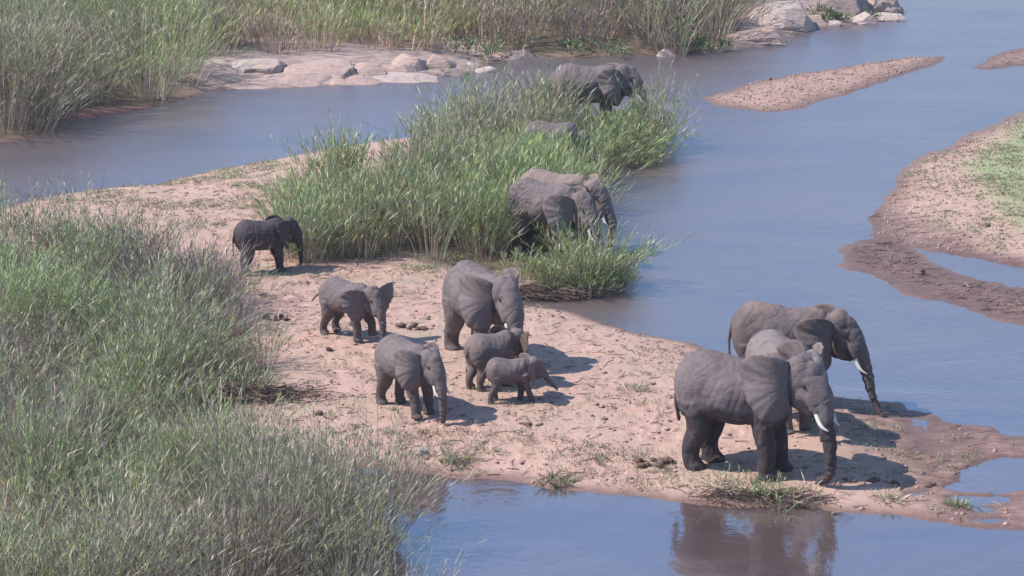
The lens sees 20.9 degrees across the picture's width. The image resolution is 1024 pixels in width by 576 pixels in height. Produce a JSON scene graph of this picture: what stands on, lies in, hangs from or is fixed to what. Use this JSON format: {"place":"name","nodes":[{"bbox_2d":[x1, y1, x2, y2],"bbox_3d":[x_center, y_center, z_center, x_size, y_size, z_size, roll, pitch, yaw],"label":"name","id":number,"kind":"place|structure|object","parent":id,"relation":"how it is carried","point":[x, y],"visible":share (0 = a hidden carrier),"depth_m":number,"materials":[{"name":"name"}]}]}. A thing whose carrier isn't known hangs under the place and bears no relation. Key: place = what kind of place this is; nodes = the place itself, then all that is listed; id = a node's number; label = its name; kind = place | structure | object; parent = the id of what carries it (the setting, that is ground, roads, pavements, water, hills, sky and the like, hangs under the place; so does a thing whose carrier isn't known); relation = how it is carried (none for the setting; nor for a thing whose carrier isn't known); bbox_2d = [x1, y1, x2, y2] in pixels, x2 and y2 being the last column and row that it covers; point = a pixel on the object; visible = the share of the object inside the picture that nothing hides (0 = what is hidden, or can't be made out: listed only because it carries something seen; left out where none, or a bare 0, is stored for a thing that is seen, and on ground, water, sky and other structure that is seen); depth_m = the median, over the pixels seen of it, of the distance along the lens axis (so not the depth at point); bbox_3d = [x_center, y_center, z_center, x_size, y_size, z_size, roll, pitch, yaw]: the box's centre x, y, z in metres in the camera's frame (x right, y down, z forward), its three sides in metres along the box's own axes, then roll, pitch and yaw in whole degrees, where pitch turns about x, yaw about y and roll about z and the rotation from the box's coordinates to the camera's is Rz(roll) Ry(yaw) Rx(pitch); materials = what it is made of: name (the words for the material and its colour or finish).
{"place":"outdoors","nodes":[
{"label":"outdoors","id":0,"kind":"place"},
{"bbox_2d":[38,159,290,231],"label":"short grass","id":1,"kind":"structure","parent":0,"point":[208,180],"depth_m":82.80,"materials":[{"name":"green plant"}]},
{"bbox_2d":[0,0,1023,575],"bbox_3d":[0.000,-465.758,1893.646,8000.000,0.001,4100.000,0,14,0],"label":"river water","id":2,"kind":"structure","parent":0,"point":[780,208],"depth_m":78.45,"materials":[{"name":"blue liquid"}]},
{"bbox_2d":[0,0,1023,575],"bbox_3d":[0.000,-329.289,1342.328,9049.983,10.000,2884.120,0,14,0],"label":"ground","id":3,"kind":"structure","parent":0,"point":[810,446],"depth_m":66.20,"materials":[{"name":"beige sand"}]},
{"bbox_2d":[0,343,165,478],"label":"reed bed","id":4,"kind":"object","parent":3,"relation":"on","point":[73,413],"visible":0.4,"depth_m":57.14,"materials":[{"name":"green plant"}]},
{"bbox_2d":[0,0,283,136],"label":"reed bed","id":5,"kind":"object","parent":3,"relation":"on","point":[32,50],"visible":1,"depth_m":97.92,"materials":[{"name":"green plant"}]},
{"bbox_2d":[0,162,305,425],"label":"reed bed","id":6,"kind":"object","parent":3,"relation":"on","point":[85,304],"visible":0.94,"depth_m":64.97,"materials":[{"name":"green plant"}]},
{"bbox_2d":[176,63,240,85],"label":"rock","id":7,"kind":"object","parent":3,"relation":"on","point":[227,75],"visible":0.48,"depth_m":101.50,"materials":[{"name":"grey stone"}]},
{"bbox_2d":[195,59,226,65],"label":"rock","id":8,"kind":"object","parent":3,"relation":"on","point":[212,62],"visible":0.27,"depth_m":103.64,"materials":[{"name":"stone"}]},
{"bbox_2d":[61,483,384,575],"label":"reed bed","id":9,"kind":"object","parent":3,"relation":"on","point":[309,549],"visible":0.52,"depth_m":49.26,"materials":[{"name":"green plant"}]},
{"bbox_2d":[0,313,491,575],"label":"reed bed","id":10,"kind":"object","parent":3,"relation":"on","point":[321,477],"visible":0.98,"depth_m":51.81,"materials":[{"name":"green plant"}]},
{"bbox_2d":[231,58,286,73],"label":"rock","id":11,"kind":"object","parent":3,"relation":"on","point":[267,66],"visible":0.45,"depth_m":102.69,"materials":[{"name":"stone"}]},
{"bbox_2d":[162,379,357,409],"bbox_3d":[-5.724,2.343,61.604,4.664,0.324,1.842,-2,14,-6],"label":"root mass","id":12,"kind":"object","parent":3,"relation":"on","point":[271,394],"visible":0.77,"depth_m":61.52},
{"bbox_2d":[223,78,299,88],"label":"rock","id":13,"kind":"object","parent":3,"relation":"on","point":[261,83],"visible":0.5,"depth_m":101.27,"materials":[{"name":"beige stone"}]},
{"bbox_2d":[232,215,303,275],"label":"elephant","id":14,"kind":"object","parent":3,"relation":"on","point":[276,232],"visible":0.91,"depth_m":72.21},
{"bbox_2d":[273,313,287,320],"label":"dung pile","id":15,"kind":"object","parent":3,"relation":"on","point":[281,316],"visible":0.86,"depth_m":67.95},
{"bbox_2d":[262,72,332,86],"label":"rock","id":16,"kind":"object","parent":3,"relation":"on","point":[307,79],"visible":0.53,"depth_m":101.87,"materials":[{"name":"beige stone"}]},
{"bbox_2d":[239,181,386,265],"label":"reed bed","id":17,"kind":"object","parent":3,"relation":"on","point":[311,237],"visible":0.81,"depth_m":73.52,"materials":[{"name":"green plant"}]},
{"bbox_2d":[314,411,322,415],"bbox_3d":[-4.219,2.738,60.544,0.220,0.136,0.154,-5,15,-19],"label":"dung pile","id":18,"kind":"object","parent":3,"relation":"on","point":[318,412],"visible":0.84,"depth_m":60.50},
{"bbox_2d":[282,58,357,78],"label":"rock","id":19,"kind":"object","parent":3,"relation":"on","point":[334,68],"visible":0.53,"depth_m":102.67,"materials":[{"name":"beige stone"}]},
{"bbox_2d":[312,259,357,276],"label":"dead stick","id":20,"kind":"object","parent":3,"relation":"on","point":[333,271],"visible":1,"depth_m":72.14,"materials":[{"name":"brown wood"}]},
{"bbox_2d":[311,276,393,341],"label":"elephant","id":21,"kind":"object","parent":3,"relation":"on","point":[356,303],"visible":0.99,"depth_m":65.79},
{"bbox_2d":[323,74,383,84],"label":"rock","id":22,"kind":"object","parent":3,"relation":"on","point":[359,79],"visible":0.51,"depth_m":101.96,"materials":[{"name":"beige stone"}]},
{"bbox_2d":[152,0,564,57],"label":"reed bed","id":23,"kind":"object","parent":3,"relation":"on","point":[426,16],"visible":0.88,"depth_m":107.87,"materials":[{"name":"green plant"}]},
{"bbox_2d":[354,61,386,75],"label":"rock","id":24,"kind":"object","parent":3,"relation":"on","point":[371,68],"visible":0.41,"depth_m":102.94,"materials":[{"name":"beige stone"}]},
{"bbox_2d":[376,24,405,43],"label":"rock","id":25,"kind":"object","parent":3,"relation":"on","point":[389,36],"visible":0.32,"depth_m":108.00,"materials":[{"name":"stone"}]},
{"bbox_2d":[382,64,418,72],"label":"rock","id":26,"kind":"object","parent":3,"relation":"on","point":[407,68],"visible":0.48,"depth_m":103.46,"materials":[{"name":"beige stone"}]},
{"bbox_2d":[371,72,437,82],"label":"rock","id":27,"kind":"object","parent":3,"relation":"on","point":[396,77],"visible":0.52,"depth_m":102.67,"materials":[{"name":"stone"}]},
{"bbox_2d":[394,322,417,329],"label":"dung pile","id":28,"kind":"object","parent":3,"relation":"on","point":[409,327],"visible":1,"depth_m":67.33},
{"bbox_2d":[391,53,426,71],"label":"rock","id":29,"kind":"object","parent":3,"relation":"on","point":[417,64],"visible":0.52,"depth_m":104.04,"materials":[{"name":"beige stone"}]},
{"bbox_2d":[374,334,449,423],"bbox_3d":[-2.236,1.955,60.432,1.169,1.670,2.378,-11,18,-37],"label":"elephant","id":30,"kind":"object","parent":3,"relation":"on","point":[410,367],"visible":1,"depth_m":60.04},
{"bbox_2d":[414,326,427,329],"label":"dung pile","id":31,"kind":"object","parent":3,"relation":"on","point":[422,328],"visible":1,"depth_m":67.15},
{"bbox_2d":[418,448,428,452],"bbox_3d":[-1.884,3.447,58.412,0.290,0.134,0.095,2,14,8],"label":"bird","id":32,"kind":"object","parent":3,"relation":"on","point":[423,451],"visible":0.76,"depth_m":58.37},
{"bbox_2d":[426,55,456,70],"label":"rock","id":33,"kind":"object","parent":3,"relation":"on","point":[439,62],"visible":0.43,"depth_m":104.22,"materials":[{"name":"beige stone"}]},
{"bbox_2d":[382,249,501,275],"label":"short grass","id":34,"kind":"structure","parent":3,"relation":"on","point":[422,267],"depth_m":73.85,"materials":[{"name":"green plant"}]},
{"bbox_2d":[441,68,469,75],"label":"rock","id":35,"kind":"object","parent":3,"relation":"on","point":[453,71],"visible":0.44,"depth_m":103.70,"materials":[{"name":"stone"}]},
{"bbox_2d":[437,446,481,467],"bbox_3d":[-1.164,3.524,57.961,0.875,0.349,1.068,13,19,42],"label":"grass tussock","id":36,"kind":"object","parent":3,"relation":"on","point":[455,460],"depth_m":57.91,"materials":[{"name":"green plant"}]},
{"bbox_2d":[225,47,716,292],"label":"reed bed","id":37,"kind":"object","parent":3,"relation":"on","point":[492,168],"visible":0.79,"depth_m":78.23,"materials":[{"name":"green plant"}]},
{"bbox_2d":[467,62,478,67],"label":"rock","id":38,"kind":"object","parent":3,"relation":"on","point":[472,63],"visible":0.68,"depth_m":104.97,"materials":[{"name":"stone"}]},
{"bbox_2d":[442,260,524,358],"bbox_3d":[-0.637,0.667,64.158,1.596,2.355,3.275,-8,16,-27],"label":"elephant","id":39,"kind":"object","parent":3,"relation":"on","point":[477,298],"visible":0.82,"depth_m":63.40},
{"bbox_2d":[475,66,497,72],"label":"rock","id":40,"kind":"object","parent":3,"relation":"on","point":[487,69],"visible":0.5,"depth_m":104.36,"materials":[{"name":"stone"}]},
{"bbox_2d":[443,27,534,62],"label":"green shrub","id":41,"kind":"object","parent":3,"relation":"on","point":[470,43],"visible":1,"depth_m":106.88,"materials":[{"name":"green plant"}]},
{"bbox_2d":[464,325,528,391],"bbox_3d":[-0.310,1.592,62.306,1.645,1.343,1.046,-4,15,-14],"label":"elephant","id":42,"kind":"object","parent":3,"relation":"on","point":[481,350],"visible":0.81,"depth_m":61.94},
{"bbox_2d":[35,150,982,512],"bbox_3d":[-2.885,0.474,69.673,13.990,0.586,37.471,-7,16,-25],"label":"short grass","id":43,"kind":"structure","parent":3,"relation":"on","point":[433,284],"depth_m":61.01,"materials":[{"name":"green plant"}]},
{"bbox_2d":[318,423,704,489],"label":"short grass","id":44,"kind":"structure","parent":3,"relation":"on","point":[634,456],"depth_m":58.19,"materials":[{"name":"green plant"}]},
{"bbox_2d":[489,23,541,48],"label":"dead stick","id":45,"kind":"object","parent":3,"relation":"on","point":[518,33],"visible":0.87,"depth_m":108.16,"materials":[{"name":"brown wood"}]},
{"bbox_2d":[26,149,1006,520],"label":"dry litter","id":46,"kind":"object","parent":3,"relation":"on","point":[514,387],"visible":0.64,"depth_m":62.69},
{"bbox_2d":[501,50,536,59],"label":"rock","id":47,"kind":"object","parent":3,"relation":"on","point":[528,55],"visible":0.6,"depth_m":107.15,"materials":[{"name":"stone"}]},
{"bbox_2d":[481,352,557,404],"bbox_3d":[0.156,2.008,61.302,1.091,1.057,1.410,13,19,41],"label":"elephant","id":48,"kind":"object","parent":3,"relation":"on","point":[522,369],"visible":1,"depth_m":61.01},
{"bbox_2d":[519,422,531,427],"bbox_3d":[0.318,2.943,59.819,0.212,0.114,0.383,-11,18,-37],"label":"dung pile","id":49,"kind":"object","parent":3,"relation":"on","point":[528,424],"visible":1,"depth_m":59.77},
{"bbox_2d":[41,152,1013,525],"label":"sand crumbs","id":50,"kind":"object","parent":3,"relation":"on","point":[1005,510],"visible":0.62,"depth_m":61.81,"materials":[{"name":"beige sand"}]},
{"bbox_2d":[507,178,602,255],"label":"elephant","id":51,"kind":"object","parent":3,"relation":"on","point":[544,200],"visible":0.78,"depth_m":74.42},
{"bbox_2d":[532,466,582,489],"bbox_3d":[0.946,3.906,56.868,1.126,0.301,1.221,0,14,0],"label":"grass tussock","id":52,"kind":"object","parent":3,"relation":"on","point":[562,480],"depth_m":56.78,"materials":[{"name":"green plant"}]},
{"bbox_2d":[522,120,598,167],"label":"elephant","id":53,"kind":"object","parent":3,"relation":"on","point":[567,125],"visible":0.31,"depth_m":85.25},
{"bbox_2d":[519,169,616,249],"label":"elephant","id":54,"kind":"object","parent":3,"relation":"on","point":[594,186],"visible":0.38,"depth_m":75.66},
{"bbox_2d":[519,278,624,303],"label":"root mass","id":55,"kind":"object","parent":3,"relation":"on","point":[532,290],"visible":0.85,"depth_m":71.45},
{"bbox_2d":[515,236,661,298],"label":"reed bed","id":56,"kind":"object","parent":3,"relation":"on","point":[612,276],"visible":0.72,"depth_m":71.99,"materials":[{"name":"green plant"}]},
{"bbox_2d":[555,33,629,58],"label":"green shrub","id":57,"kind":"object","parent":3,"relation":"on","point":[566,44],"visible":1,"depth_m":107.73,"materials":[{"name":"green plant"}]},
{"bbox_2d":[549,63,647,119],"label":"elephant","id":58,"kind":"object","parent":3,"relation":"on","point":[601,75],"visible":0.59,"depth_m":91.00},
{"bbox_2d":[607,377,655,392],"bbox_3d":[2.749,2.228,62.122,1.120,0.251,0.817,-8,16,-27],"label":"grass tussock","id":59,"kind":"object","parent":3,"relation":"on","point":[633,385],"depth_m":62.16,"materials":[{"name":"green plant"}]},
{"bbox_2d":[578,105,702,168],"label":"reed bed","id":60,"kind":"object","parent":3,"relation":"on","point":[637,149],"visible":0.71,"depth_m":88.25,"materials":[{"name":"green plant"}]},
{"bbox_2d":[458,0,823,55],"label":"reed bed","id":61,"kind":"object","parent":3,"relation":"on","point":[705,11],"visible":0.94,"depth_m":109.44,"materials":[{"name":"green plant"}]},
{"bbox_2d":[635,457,662,468],"bbox_3d":[2.840,3.614,57.521,0.591,0.199,0.503,0,14,0],"label":"dung pile","id":62,"kind":"object","parent":3,"relation":"on","point":[641,462],"visible":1,"depth_m":57.42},
{"bbox_2d":[622,17,707,52],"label":"green shrub","id":63,"kind":"object","parent":3,"relation":"on","point":[674,34],"visible":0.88,"depth_m":108.65,"materials":[{"name":"green plant"}]},
{"bbox_2d":[656,456,674,463],"bbox_3d":[3.189,3.592,57.559,0.382,0.176,0.381,0,14,0],"label":"dung pile","id":64,"kind":"object","parent":3,"relation":"on","point":[667,459],"visible":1,"depth_m":57.48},
{"bbox_2d":[656,49,675,56],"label":"rock","id":65,"kind":"object","parent":3,"relation":"on","point":[664,53],"visible":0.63,"depth_m":107.78,"materials":[{"name":"stone"}]},
{"bbox_2d":[639,27,735,53],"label":"green shrub","id":66,"kind":"object","parent":3,"relation":"on","point":[702,42],"visible":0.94,"depth_m":108.63,"materials":[{"name":"green plant"}]},
{"bbox_2d":[666,464,802,512],"bbox_3d":[4.503,4.006,55.869,2.694,0.758,1.653,4,15,14],"label":"grass tussock","id":67,"kind":"object","parent":3,"relation":"on","point":[725,494],"depth_m":55.79,"materials":[{"name":"green plant"}]},
{"bbox_2d":[674,339,839,484],"bbox_3d":[5.051,2.505,56.863,3.600,2.765,1.806,6,15,21],"label":"elephant","id":68,"kind":"object","parent":3,"relation":"on","point":[716,391],"visible":0.99,"depth_m":56.28},
{"bbox_2d":[727,25,791,45],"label":"rock","id":69,"kind":"object","parent":3,"relation":"on","point":[774,35],"visible":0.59,"depth_m":110.62,"materials":[{"name":"grey stone"}]},
{"bbox_2d":[747,0,815,31],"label":"rock","id":70,"kind":"object","parent":3,"relation":"on","point":[791,19],"visible":0.53,"depth_m":113.69,"materials":[{"name":"stone"}]},
{"bbox_2d":[745,329,836,441],"bbox_3d":[5.918,2.074,59.413,1.526,2.012,2.914,-6,16,-23],"label":"elephant","id":71,"kind":"object","parent":3,"relation":"on","point":[765,342],"visible":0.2,"depth_m":59.40},
{"bbox_2d":[732,472,849,508],"bbox_3d":[5.628,4.117,55.709,2.423,0.533,1.356,-4,15,-17],"label":"grass tussock","id":72,"kind":"object","parent":3,"relation":"on","point":[797,499],"depth_m":55.62,"materials":[{"name":"green plant"}]},
{"bbox_2d":[728,300,884,416],"bbox_3d":[6.536,1.551,61.494,3.610,2.439,1.670,4,15,16],"label":"elephant","id":73,"kind":"object","parent":3,"relation":"on","point":[836,332],"visible":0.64,"depth_m":61.02},
{"bbox_2d":[706,56,941,109],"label":"sandbar","id":74,"kind":"structure","parent":3,"relation":"on","point":[829,87],"depth_m":101.39,"materials":[{"name":"beige sand"}]},
{"bbox_2d":[729,58,926,108],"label":"dry litter","id":75,"kind":"object","parent":3,"relation":"on","point":[820,79],"visible":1,"depth_m":101.83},
{"bbox_2d":[829,20,840,26],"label":"rock","id":76,"kind":"object","parent":3,"relation":"on","point":[835,23],"visible":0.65,"depth_m":115.06,"materials":[{"name":"stone"}]},
{"bbox_2d":[815,0,869,16],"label":"rock","id":77,"kind":"object","parent":3,"relation":"on","point":[853,8],"visible":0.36,"depth_m":116.54,"materials":[{"name":"stone"}]},
{"bbox_2d":[804,1,881,22],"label":"green shrub","id":78,"kind":"object","parent":3,"relation":"on","point":[834,14],"visible":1,"depth_m":115.83,"materials":[{"name":"green plant"}]},
{"bbox_2d":[841,478,856,482],"bbox_3d":[6.882,3.919,56.644,0.355,0.091,0.138,7,16,25],"label":"dung pile","id":79,"kind":"object","parent":3,"relation":"on","point":[853,480],"visible":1,"depth_m":56.58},
{"bbox_2d":[851,12,876,24],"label":"rock","id":80,"kind":"object","parent":3,"relation":"on","point":[864,18],"visible":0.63,"depth_m":115.69,"materials":[{"name":"stone"}]},
{"bbox_2d":[863,477,879,482],"bbox_3d":[7.350,3.926,56.706,0.369,0.105,0.206,-14,20,-43],"label":"dung pile","id":81,"kind":"object","parent":3,"relation":"on","point":[871,480],"visible":1,"depth_m":56.65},
{"bbox_2d":[868,0,903,13],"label":"rock","id":82,"kind":"object","parent":3,"relation":"on","point":[890,6],"visible":0.25,"depth_m":117.78,"materials":[{"name":"grey stone"}]},
{"bbox_2d":[868,486,910,503],"bbox_3d":[7.573,4.181,55.595,0.927,0.267,0.882,0,14,0],"label":"grass tussock","id":83,"kind":"object","parent":3,"relation":"on","point":[891,498],"depth_m":55.61,"materials":[{"name":"green plant"}]},
{"bbox_2d":[873,12,906,20],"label":"rock","id":84,"kind":"object","parent":3,"relation":"on","point":[885,16],"visible":0.48,"depth_m":116.61,"materials":[{"name":"stone"}]},
{"bbox_2d":[890,479,899,485],"bbox_3d":[7.828,3.983,56.654,0.213,0.123,0.163,6,16,22],"label":"dung pile","id":85,"kind":"object","parent":3,"relation":"on","point":[893,481],"visible":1,"depth_m":56.63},
{"bbox_2d":[916,268,924,274],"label":"dung pile","id":86,"kind":"object","parent":3,"relation":"on","point":[921,271],"visible":1,"depth_m":73.89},
{"bbox_2d":[925,481,935,487],"bbox_3d":[8.545,4.017,56.652,0.269,0.126,0.187,-9,17,-31],"label":"dung pile","id":87,"kind":"object","parent":3,"relation":"on","point":[929,484],"visible":1,"depth_m":56.59,"materials":[{"name":"brown"}]},
{"bbox_2d":[853,239,1023,315],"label":"mud bank","id":88,"kind":"object","parent":3,"relation":"on","point":[953,296],"visible":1,"depth_m":73.64,"materials":[{"name":"brown soil"}]},
{"bbox_2d":[868,243,1023,314],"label":"sand crumbs","id":89,"kind":"object","parent":3,"relation":"on","point":[890,258],"visible":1,"depth_m":72.69,"materials":[{"name":"brown sand"}]},
{"bbox_2d":[872,119,1022,264],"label":"dry litter","id":90,"kind":"object","parent":3,"relation":"on","point":[961,188],"visible":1,"depth_m":81.53,"materials":[{"name":"brown plant"}]},
{"bbox_2d":[876,115,1023,263],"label":"sandbank","id":91,"kind":"structure","parent":3,"relation":"on","point":[943,213],"depth_m":82.66,"materials":[{"name":"beige sand"}]},
{"bbox_2d":[892,138,1023,250],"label":"short grass","id":92,"kind":"structure","parent":3,"relation":"on","point":[960,177],"depth_m":84.13,"materials":[{"name":"green plant"}]},
{"bbox_2d":[941,495,985,508],"bbox_3d":[8.979,4.297,55.498,0.759,0.240,0.926,-10,17,-33],"label":"grass tussock","id":93,"kind":"object","parent":3,"relation":"on","point":[963,503],"depth_m":55.48,"materials":[{"name":"green plant"}]},
{"bbox_2d":[991,49,1022,64],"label":"sand crumbs","id":94,"kind":"object","parent":3,"relation":"on","point":[1010,58],"visible":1,"depth_m":106.91,"materials":[{"name":"beige sand"}]},
{"bbox_2d":[970,117,1023,217],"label":"short grass","id":95,"kind":"structure","parent":0,"point":[1011,176],"depth_m":86.84,"materials":[{"name":"green plant"}]}
]}

